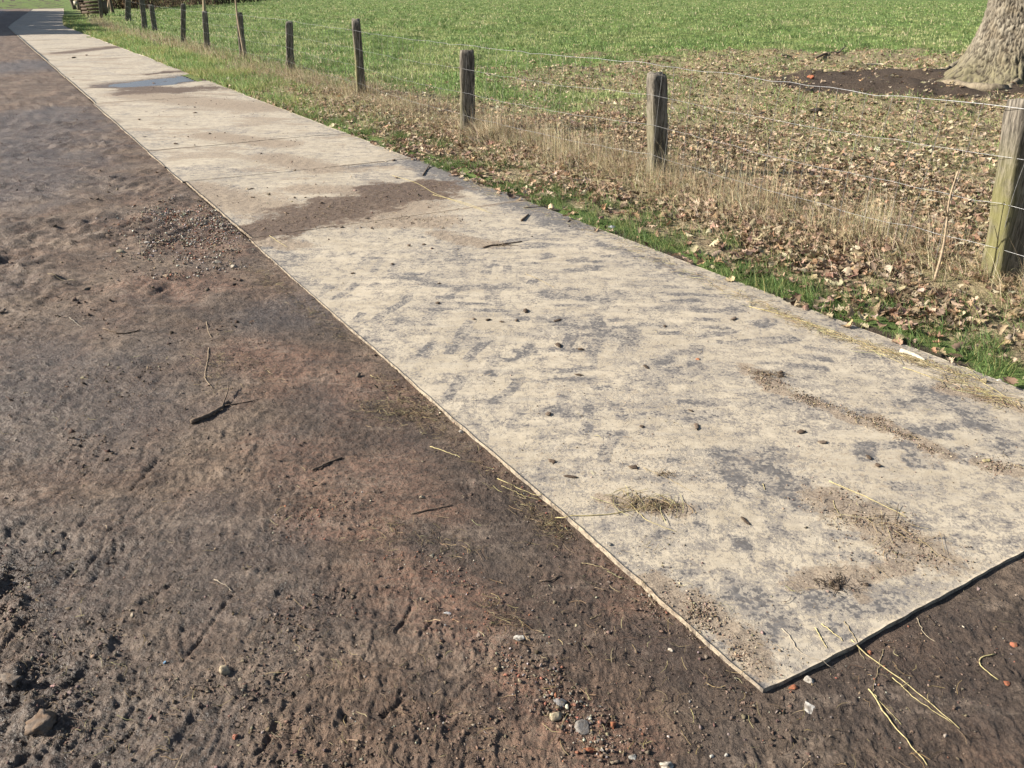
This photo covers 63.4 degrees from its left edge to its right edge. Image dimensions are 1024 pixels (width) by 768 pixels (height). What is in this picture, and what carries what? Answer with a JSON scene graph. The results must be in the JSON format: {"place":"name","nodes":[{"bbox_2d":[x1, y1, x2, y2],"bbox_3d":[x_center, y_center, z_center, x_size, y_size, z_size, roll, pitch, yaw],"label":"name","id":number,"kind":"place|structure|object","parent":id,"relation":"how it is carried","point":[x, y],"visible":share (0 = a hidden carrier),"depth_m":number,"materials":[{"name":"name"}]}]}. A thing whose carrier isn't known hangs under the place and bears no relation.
{"place":"outdoors","nodes":[
{"label":"outdoors","id":0,"kind":"place"},
{"bbox_2d":[101,0,133,8],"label":"scrub","id":1,"kind":"object","parent":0,"point":[117,6],"visible":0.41,"depth_m":67.27,"materials":[{"name":"brown plant"}]},
{"bbox_2d":[0,8,1023,767],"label":"dirt track","id":2,"kind":"structure","parent":0,"point":[44,100],"depth_m":2.55,"materials":[{"name":"brown soil"}]},
{"bbox_2d":[0,673,22,686],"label":"stone","id":3,"kind":"object","parent":2,"relation":"on","point":[10,679],"visible":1,"depth_m":2.11,"materials":[{"name":"beige stone"}]},
{"bbox_2d":[10,20,62,24],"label":"road mat","id":4,"kind":"object","parent":2,"relation":"on","point":[49,22],"visible":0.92,"depth_m":41.65,"materials":[{"name":"concrete"}]},
{"bbox_2d":[8,24,67,28],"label":"road mat","id":5,"kind":"object","parent":2,"relation":"on","point":[51,26],"visible":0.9,"depth_m":37.39,"materials":[{"name":"concrete"}]},
{"bbox_2d":[24,709,56,735],"bbox_3d":[-1.135,0.817,1.998,0.070,0.034,0.078,0,26,0],"label":"stone","id":6,"kind":"object","parent":2,"relation":"on","point":[41,721],"visible":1,"depth_m":1.99,"materials":[{"name":"brown stone"}]},
{"bbox_2d":[20,14,62,17],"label":"road mat","id":7,"kind":"object","parent":2,"relation":"on","point":[54,15],"visible":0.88,"depth_m":51.87,"materials":[{"name":"concrete"}]},
{"bbox_2d":[25,12,63,14],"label":"road mat","id":8,"kind":"object","parent":2,"relation":"on","point":[44,13],"visible":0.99,"depth_m":56.06,"materials":[{"name":"concrete"}]},
{"bbox_2d":[10,28,80,34],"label":"road mat","id":9,"kind":"object","parent":2,"relation":"on","point":[41,31],"visible":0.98,"depth_m":33.27,"materials":[{"name":"concrete"}]},
{"bbox_2d":[28,10,63,12],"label":"road mat","id":10,"kind":"object","parent":2,"relation":"on","point":[34,11],"visible":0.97,"depth_m":60.67,"materials":[{"name":"concrete"}]},
{"bbox_2d":[30,8,63,10],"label":"road mat","id":11,"kind":"object","parent":2,"relation":"on","point":[47,9],"visible":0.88,"depth_m":65.98,"materials":[{"name":"concrete"}]},
{"bbox_2d":[16,33,95,40],"bbox_3d":[-16.453,-12.520,29.871,2.297,0.042,4.802,-14,29,-28],"label":"road mat","id":12,"kind":"object","parent":2,"relation":"on","point":[55,36],"visible":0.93,"depth_m":29.89,"materials":[{"name":"concrete"}]},
{"bbox_2d":[24,39,115,48],"bbox_3d":[-13.996,-10.742,26.149,2.296,0.037,4.803,-14,29,-28],"label":"road mat","id":13,"kind":"object","parent":2,"relation":"on","point":[55,44],"visible":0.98,"depth_m":26.09,"materials":[{"name":"concrete"}]},
{"bbox_2d":[33,46,145,60],"bbox_3d":[-11.522,-8.965,22.439,2.297,0.041,4.807,-15,29,-28],"label":"road mat","id":14,"kind":"object","parent":2,"relation":"on","point":[80,53],"visible":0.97,"depth_m":22.20,"materials":[{"name":"concrete"}]},
{"bbox_2d":[47,57,183,77],"bbox_3d":[-9.056,-7.182,18.726,2.298,0.037,4.803,-14,29,-28],"label":"road mat","id":15,"kind":"object","parent":2,"relation":"on","point":[105,67],"visible":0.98,"depth_m":18.40,"materials":[{"name":"concrete"}]},
{"bbox_2d":[116,249,125,252],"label":"stone","id":16,"kind":"object","parent":2,"relation":"on","point":[120,251],"visible":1,"depth_m":5.60,"materials":[{"name":"beige stone"}]},
{"bbox_2d":[102,327,139,333],"bbox_3d":[-2.038,-0.275,4.298,0.192,0.018,0.062,0,26,0],"label":"stick","id":17,"kind":"object","parent":2,"relation":"on","point":[119,332],"visible":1,"depth_m":4.29,"materials":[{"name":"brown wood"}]},
{"bbox_2d":[66,72,243,103],"bbox_3d":[-6.610,-5.414,15.056,2.297,0.065,4.702,-15,29,-28],"label":"road mat","id":18,"kind":"object","parent":2,"relation":"on","point":[102,91],"visible":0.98,"depth_m":14.41,"materials":[{"name":"concrete"}]},
{"bbox_2d":[109,76,195,86],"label":"puddle","id":19,"kind":"object","parent":18,"relation":"on","point":[168,81],"visible":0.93,"depth_m":15.60,"materials":[{"name":"grey liquid"}]},
{"bbox_2d":[204,347,211,386],"bbox_3d":[-1.435,-0.081,3.899,0.032,0.009,0.490,-9,27,-18],"label":"stick","id":20,"kind":"object","parent":2,"relation":"on","point":[206,366],"visible":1,"depth_m":3.90,"materials":[{"name":"brown wood"}]},
{"bbox_2d":[94,95,345,150],"bbox_3d":[-4.208,-3.664,11.382,2.299,0.040,4.754,-15,29,-28],"label":"road mat","id":21,"kind":"object","parent":2,"relation":"on","point":[177,123],"visible":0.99,"depth_m":10.93,"materials":[{"name":"concrete"}]},
{"bbox_2d":[219,665,229,674],"bbox_3d":[-0.754,0.748,2.167,0.026,0.023,0.024,-17,30,-31],"label":"stone","id":22,"kind":"object","parent":2,"relation":"on","point":[224,669],"visible":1,"depth_m":2.16,"materials":[{"name":"beige stone"}]},
{"bbox_2d":[190,381,258,423],"bbox_3d":[-1.267,0.083,3.528,0.203,0.039,0.304,17,30,31],"label":"stick","id":23,"kind":"object","parent":2,"relation":"on","point":[203,416],"visible":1,"depth_m":3.48,"materials":[{"name":"brown wood"}]},
{"bbox_2d":[147,133,409,182],"bbox_3d":[-2.511,-2.438,8.822,2.295,0.037,1.862,-15,29,-28],"label":"road mat","id":24,"kind":"object","parent":2,"relation":"on","point":[183,165],"visible":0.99,"depth_m":8.70,"materials":[{"name":"concrete"}]},
{"bbox_2d":[312,457,341,470],"bbox_3d":[-0.697,0.298,3.119,0.012,0.012,0.136,22,33,38],"label":"stick","id":25,"kind":"object","parent":2,"relation":"on","point":[322,465],"visible":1,"depth_m":3.11,"materials":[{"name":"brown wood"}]},
{"bbox_2d":[186,158,525,237],"bbox_3d":[-1.434,-1.689,7.260,2.296,0.041,2.223,-15,29,-28],"label":"road mat","id":26,"kind":"object","parent":2,"relation":"on","point":[365,178],"visible":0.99,"depth_m":7.07,"materials":[{"name":"concrete"}]},
{"bbox_2d":[392,175,492,213],"bbox_3d":[-0.648,-1.652,7.157,0.061,0.006,1.764,-15,30,-29],"label":"straw","id":27,"kind":"object","parent":26,"relation":"on","point":[437,194],"visible":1,"depth_m":7.14,"materials":[{"name":"beige plant"}]},
{"bbox_2d":[411,505,451,513],"bbox_3d":[-0.273,0.428,2.836,0.146,0.008,0.009,-9,27,-18],"label":"stick","id":28,"kind":"object","parent":2,"relation":"on","point":[429,509],"visible":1,"depth_m":2.83,"materials":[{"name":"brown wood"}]},
{"bbox_2d":[1,99,1023,767],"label":"loose straw","id":29,"kind":"object","parent":2,"relation":"on","point":[989,393],"visible":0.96,"depth_m":2.78,"materials":[{"name":"beige plant"}]},
{"bbox_2d":[513,635,524,640],"bbox_3d":[0.019,0.698,2.278,0.032,0.005,0.023,5,26,10],"label":"stone chip","id":30,"kind":"object","parent":2,"relation":"on","point":[519,636],"visible":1,"depth_m":2.28,"materials":[{"name":"white stone"}]},
{"bbox_2d":[56,55,1022,685],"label":"dirt crumbs","id":31,"kind":"object","parent":2,"relation":"on","point":[812,403],"visible":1,"depth_m":2.86,"materials":[{"name":"brown soil"}]},
{"bbox_2d":[539,574,559,581],"bbox_3d":[0.116,0.591,2.513,0.071,0.007,0.015,-11,28,-22],"label":"stick","id":32,"kind":"object","parent":2,"relation":"on","point":[549,580],"visible":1,"depth_m":2.50,"materials":[{"name":"beige wood"}]},
{"bbox_2d":[549,712,561,720],"bbox_3d":[0.107,0.814,2.030,0.032,0.019,0.027,0,26,0],"label":"stone","id":33,"kind":"object","parent":2,"relation":"on","point":[555,716],"visible":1,"depth_m":2.02,"materials":[{"name":"beige stone"}]},
{"bbox_2d":[553,698,566,707],"bbox_3d":[0.121,0.797,2.075,0.035,0.026,0.030,0,26,0],"label":"stone","id":34,"kind":"object","parent":2,"relation":"on","point":[562,702],"visible":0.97,"depth_m":2.07,"materials":[{"name":"grey stone"}]},
{"bbox_2d":[574,719,589,734],"bbox_3d":[0.169,0.834,2.005,0.038,0.023,0.037,0,26,0],"label":"stone","id":35,"kind":"object","parent":2,"relation":"on","point":[581,726],"visible":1,"depth_m":2.00,"materials":[{"name":"grey stone"}]},
{"bbox_2d":[582,747,596,752],"bbox_3d":[0.182,0.861,1.946,0.038,0.017,0.015,0,26,0],"label":"brick chip","id":36,"kind":"object","parent":2,"relation":"on","point":[590,749],"visible":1,"depth_m":1.94,"materials":[{"name":"brick"}]},
{"bbox_2d":[629,754,635,759],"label":"stone","id":37,"kind":"object","parent":2,"relation":"on","point":[632,756],"visible":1,"depth_m":1.93,"materials":[{"name":"white stone"}]},
{"bbox_2d":[249,200,1023,692],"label":"road mat","id":38,"kind":"object","parent":2,"relation":"on","point":[505,420],"visible":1,"depth_m":3.43,"materials":[{"name":"concrete"}]},
{"bbox_2d":[483,241,521,247],"bbox_3d":[-0.049,-0.956,5.697,0.311,0.015,0.076,-14,29,-26],"label":"stick","id":39,"kind":"object","parent":38,"relation":"on","point":[500,244],"visible":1,"depth_m":5.71,"materials":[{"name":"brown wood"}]},
{"bbox_2d":[563,474,576,477],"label":"mud clod","id":40,"kind":"object","parent":38,"relation":"on","point":[570,476],"visible":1,"depth_m":3.00,"materials":[{"name":"brown soil"}]},
{"bbox_2d":[555,504,657,517],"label":"straw","id":41,"kind":"object","parent":38,"relation":"on","point":[600,514],"visible":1,"depth_m":2.79,"materials":[{"name":"beige plant"}]},
{"bbox_2d":[628,465,638,469],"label":"mud clod","id":42,"kind":"object","parent":38,"relation":"on","point":[633,466],"visible":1,"depth_m":3.06,"materials":[{"name":"brown soil"}]},
{"bbox_2d":[631,504,676,531],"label":"straw","id":43,"kind":"object","parent":38,"relation":"on","point":[652,522],"visible":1,"depth_m":2.75,"materials":[{"name":"beige plant"}]},
{"bbox_2d":[643,498,685,512],"bbox_3d":[0.517,0.413,2.826,0.155,0.017,0.098,0,26,0],"label":"straw wad","id":44,"kind":"object","parent":38,"relation":"on","point":[658,507],"visible":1,"depth_m":2.83,"materials":[{"name":"beige plant"}]},
{"bbox_2d":[654,468,676,476],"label":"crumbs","id":45,"kind":"object","parent":38,"relation":"on","point":[658,474],"visible":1,"depth_m":3.02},
{"bbox_2d":[753,370,792,377],"bbox_3d":[1.182,-0.046,3.783,0.203,0.017,0.096,0,26,0],"label":"straw wad","id":46,"kind":"object","parent":38,"relation":"on","point":[779,374],"visible":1,"depth_m":3.78,"materials":[{"name":"beige plant"}]},
{"bbox_2d":[781,628,832,667],"bbox_3d":[0.784,0.718,2.231,0.037,0.018,0.167,-18,31,-33],"label":"straw","id":47,"kind":"object","parent":38,"relation":"on","point":[799,650],"visible":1,"depth_m":2.23,"materials":[{"name":"beige plant"}]},
{"bbox_2d":[749,306,895,357],"bbox_3d":[1.607,-0.283,4.296,0.061,0.004,0.895,-17,31,-32],"label":"straw","id":48,"kind":"object","parent":38,"relation":"on","point":[808,322],"visible":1,"depth_m":4.38,"materials":[{"name":"beige plant"}]},
{"bbox_2d":[767,310,902,363],"bbox_3d":[1.630,-0.259,4.246,0.044,0.004,0.877,-15,30,-29],"label":"straw","id":49,"kind":"object","parent":38,"relation":"on","point":[847,338],"visible":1,"depth_m":4.16,"materials":[{"name":"beige plant"}]},
{"bbox_2d":[815,572,869,594],"bbox_3d":[0.980,0.594,2.459,0.165,0.016,0.101,-8,27,-17],"label":"straw wad","id":50,"kind":"object","parent":38,"relation":"on","point":[837,586],"visible":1,"depth_m":2.46,"materials":[{"name":"brown plant"}]},
{"bbox_2d":[829,480,905,516],"bbox_3d":[1.236,0.396,2.882,0.013,0.007,0.288,-20,32,-35],"label":"straw","id":51,"kind":"object","parent":38,"relation":"on","point":[864,495],"visible":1,"depth_m":2.90,"materials":[{"name":"beige plant"}]},
{"bbox_2d":[892,337,902,344],"bbox_3d":[1.923,-0.214,4.137,0.050,0.018,0.063,-30,31,-17],"label":"oak leaf","id":52,"kind":"object","parent":38,"relation":"on","point":[900,342],"visible":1,"depth_m":4.13,"materials":[{"name":"brown plant"}]},
{"bbox_2d":[899,348,925,361],"bbox_3d":[1.928,-0.141,3.981,0.032,0.024,0.134,-18,31,-33],"label":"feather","id":53,"kind":"object","parent":38,"relation":"on","point":[907,352],"visible":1,"depth_m":3.99,"materials":[{"name":"white"}]},
{"bbox_2d":[903,367,962,383],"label":"straw","id":54,"kind":"object","parent":38,"relation":"on","point":[929,376],"visible":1,"depth_m":3.79,"materials":[{"name":"beige plant"}]},
{"bbox_2d":[1003,376,1018,384],"bbox_3d":[2.207,-0.015,3.670,0.088,0.022,0.072,-14,38,-43],"label":"oak leaf","id":55,"kind":"object","parent":38,"relation":"on","point":[1011,380],"visible":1,"depth_m":3.68,"materials":[{"name":"brown plant"}]},
{"bbox_2d":[659,761,673,767],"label":"stone","id":56,"kind":"object","parent":2,"relation":"on","point":[668,764],"visible":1,"depth_m":1.91,"materials":[{"name":"white stone"}]},
{"bbox_2d":[788,684,797,689],"bbox_3d":[0.720,0.777,2.121,0.025,0.014,0.016,0,26,0],"label":"brick chip","id":57,"kind":"object","parent":2,"relation":"on","point":[794,686],"visible":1,"depth_m":2.12,"materials":[{"name":"orange brick"}]},
{"bbox_2d":[803,676,813,682],"bbox_3d":[0.770,0.766,2.146,0.025,0.017,0.022,18,31,32],"label":"stone","id":58,"kind":"object","parent":2,"relation":"on","point":[808,679],"visible":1,"depth_m":2.14,"materials":[{"name":"white stone"}]},
{"bbox_2d":[804,701,814,713],"bbox_3d":[0.741,0.807,2.060,0.027,0.005,0.040,10,27,20],"label":"stone chip","id":59,"kind":"object","parent":2,"relation":"on","point":[808,707],"visible":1,"depth_m":2.06,"materials":[{"name":"white stone"}]},
{"bbox_2d":[868,688,927,765],"bbox_3d":[0.930,0.829,2.010,0.010,0.007,0.235,-5,26,-10],"label":"straw","id":60,"kind":"object","parent":2,"relation":"on","point":[894,725],"visible":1,"depth_m":2.01,"materials":[{"name":"beige plant"}]},
{"bbox_2d":[851,639,959,728],"bbox_3d":[1.009,0.764,2.134,0.014,0.018,0.329,-13,29,-26],"label":"straw","id":61,"kind":"object","parent":2,"relation":"on","point":[903,681],"visible":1,"depth_m":2.15,"materials":[{"name":"beige plant"}]},
{"bbox_2d":[892,677,952,723],"bbox_3d":[1.026,0.795,2.082,0.012,0.005,0.173,-14,29,-26],"label":"straw","id":62,"kind":"object","parent":2,"relation":"on","point":[919,701],"visible":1,"depth_m":2.08,"materials":[{"name":"beige plant"}]},
{"bbox_2d":[979,653,998,679],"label":"straw","id":63,"kind":"object","parent":2,"relation":"on","point":[985,669],"visible":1,"depth_m":2.21,"materials":[{"name":"beige plant"}]},
{"bbox_2d":[1010,642,1017,646],"bbox_3d":[1.372,0.712,2.263,0.020,0.013,0.020,0,26,0],"label":"brick chip","id":64,"kind":"object","parent":2,"relation":"on","point":[1013,644],"visible":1,"depth_m":2.26,"materials":[{"name":"orange brick"}]},
{"bbox_2d":[0,0,1023,389],"bbox_3d":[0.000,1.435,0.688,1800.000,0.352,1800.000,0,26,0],"label":"meadow","id":65,"kind":"structure","parent":0,"point":[880,84],"depth_m":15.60,"materials":[{"name":"green plant"}]},
{"bbox_2d":[69,0,82,9],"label":"multi stem tree","id":66,"kind":"object","parent":65,"relation":"on","point":[74,6],"visible":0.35,"depth_m":65.73,"materials":[{"name":"grey plant"}]},
{"bbox_2d":[73,1,107,15],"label":"log pile","id":67,"kind":"object","parent":65,"relation":"on","point":[85,6],"visible":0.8,"depth_m":51.05,"materials":[{"name":"brown wood"}]},
{"bbox_2d":[109,0,114,12],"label":"sapling","id":68,"kind":"object","parent":65,"relation":"on","point":[111,6],"visible":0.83,"depth_m":56.29,"materials":[{"name":"brown plant"}]},
{"bbox_2d":[97,0,159,8],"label":"hedge bush","id":69,"kind":"object","parent":65,"relation":"on","point":[123,3],"visible":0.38,"depth_m":67.45,"materials":[{"name":"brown plant"}]},
{"bbox_2d":[122,0,170,8],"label":"hedge bush","id":70,"kind":"object","parent":65,"relation":"on","point":[149,1],"visible":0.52,"depth_m":67.40,"materials":[{"name":"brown plant"}]},
{"bbox_2d":[135,0,189,7],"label":"hedge bush","id":71,"kind":"object","parent":65,"relation":"on","point":[164,3],"visible":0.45,"depth_m":71.98,"materials":[{"name":"brown plant"}]},
{"bbox_2d":[158,0,192,6],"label":"hedge bush","id":72,"kind":"object","parent":65,"relation":"on","point":[179,4],"visible":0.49,"depth_m":74.07,"materials":[{"name":"brown plant"}]},
{"bbox_2d":[177,0,211,4],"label":"hedge bush","id":73,"kind":"object","parent":65,"relation":"on","point":[195,2],"visible":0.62,"depth_m":79.55,"materials":[{"name":"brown plant"}]},
{"bbox_2d":[203,0,205,10],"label":"sapling","id":74,"kind":"object","parent":65,"relation":"on","point":[204,5],"visible":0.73,"depth_m":57.68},
{"bbox_2d":[189,0,221,4],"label":"hedge bush","id":75,"kind":"object","parent":65,"relation":"on","point":[207,2],"visible":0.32,"depth_m":82.19,"materials":[{"name":"brown plant"}]},
{"bbox_2d":[209,0,229,4],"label":"hedge bush","id":76,"kind":"object","parent":65,"relation":"on","point":[218,3],"visible":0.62,"depth_m":84.89,"materials":[{"name":"brown plant"}]},
{"bbox_2d":[216,0,248,2],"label":"hedge bush","id":77,"kind":"object","parent":65,"relation":"on","point":[232,1],"visible":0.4,"depth_m":91.89,"materials":[{"name":"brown plant"}]},
{"bbox_2d":[235,0,244,57],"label":"sapling","id":78,"kind":"object","parent":65,"relation":"on","point":[241,40],"visible":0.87,"depth_m":19.80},
{"bbox_2d":[462,119,519,142],"bbox_3d":[-0.252,-2.890,9.498,0.822,0.328,0.384,0,26,0],"label":"grass tussock","id":79,"kind":"object","parent":65,"relation":"on","point":[480,133],"depth_m":9.46,"materials":[{"name":"plant"}]},
{"bbox_2d":[82,14,1023,348],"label":"dry grass","id":80,"kind":"structure","parent":65,"relation":"on","point":[554,154],"depth_m":8.16,"materials":[{"name":"plant"}]},
{"bbox_2d":[98,0,1023,283],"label":"wire fence","id":81,"kind":"object","parent":65,"relation":"on","point":[1006,216],"visible":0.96,"depth_m":6.55,"materials":[{"name":"brown wood"}]},
{"bbox_2d":[176,43,1023,349],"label":"leaf litter","id":82,"kind":"object","parent":65,"relation":"on","point":[830,185],"visible":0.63,"depth_m":7.86,"materials":[{"name":"brown plant"}]},
{"bbox_2d":[808,108,822,112],"bbox_3d":[4.275,-3.852,11.661,0.194,0.071,0.118,-12,28,-23],"label":"clod","id":83,"kind":"object","parent":82,"relation":"on","point":[817,110],"visible":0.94,"depth_m":11.64,"materials":[{"name":"brown soil"}]},
{"bbox_2d":[815,46,845,58],"bbox_3d":[8.545,-8.779,21.915,0.235,0.124,3.470,15,29,28],"label":"stick","id":84,"kind":"object","parent":65,"relation":"on","point":[821,55],"visible":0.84,"depth_m":21.03,"materials":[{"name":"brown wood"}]},
{"bbox_2d":[896,333,903,339],"bbox_3d":[1.960,-0.239,4.179,0.053,0.027,0.068,-15,24,13],"label":"oak leaf","id":85,"kind":"object","parent":65,"relation":"on","point":[899,335],"visible":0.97,"depth_m":4.17,"materials":[{"name":"beige plant"}]},
{"bbox_2d":[936,347,947,354],"bbox_3d":[2.071,-0.160,3.994,0.054,0.027,0.050,8,27,16],"label":"oak leaf","id":86,"kind":"object","parent":65,"relation":"on","point":[938,349],"visible":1,"depth_m":4.00,"materials":[{"name":"brown plant"}]},
{"bbox_2d":[933,171,958,281],"bbox_3d":[2.507,-0.896,4.824,0.051,0.678,0.136,21,32,36],"label":"dead stem","id":87,"kind":"object","parent":65,"relation":"on","point":[944,239],"visible":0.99,"depth_m":4.83,"materials":[{"name":"beige plant"}]},
{"bbox_2d":[946,353,962,357],"bbox_3d":[2.122,-0.137,3.974,0.077,0.015,0.057,12,28,10],"label":"oak leaf","id":88,"kind":"object","parent":65,"relation":"on","point":[956,355],"visible":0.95,"depth_m":3.98,"materials":[{"name":"brown plant"}]},
{"bbox_2d":[950,342,963,352],"bbox_3d":[2.183,-0.181,4.059,0.076,0.028,0.058,-36,65,-30],"label":"oak leaf","id":89,"kind":"object","parent":65,"relation":"on","point":[956,345],"visible":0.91,"depth_m":4.05,"materials":[{"name":"brown plant"}]},
{"bbox_2d":[929,0,1023,91],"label":"oak tree","id":90,"kind":"object","parent":65,"relation":"on","point":[991,58],"visible":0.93,"depth_m":14.32,"materials":[{"name":"brown plant"}]},
{"bbox_2d":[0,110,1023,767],"bbox_3d":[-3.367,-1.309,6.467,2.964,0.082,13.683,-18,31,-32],"label":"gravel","id":91,"kind":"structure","parent":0,"point":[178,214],"depth_m":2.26,"materials":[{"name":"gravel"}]},
{"bbox_2d":[741,516,750,524],"bbox_3d":[0.775,0.454,2.752,0.014,0.008,0.052,-7,27,-15],"label":"mud clod","id":92,"kind":"object","parent":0,"point":[744,520],"visible":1,"depth_m":2.75,"materials":[{"name":"soil"}]}
]}

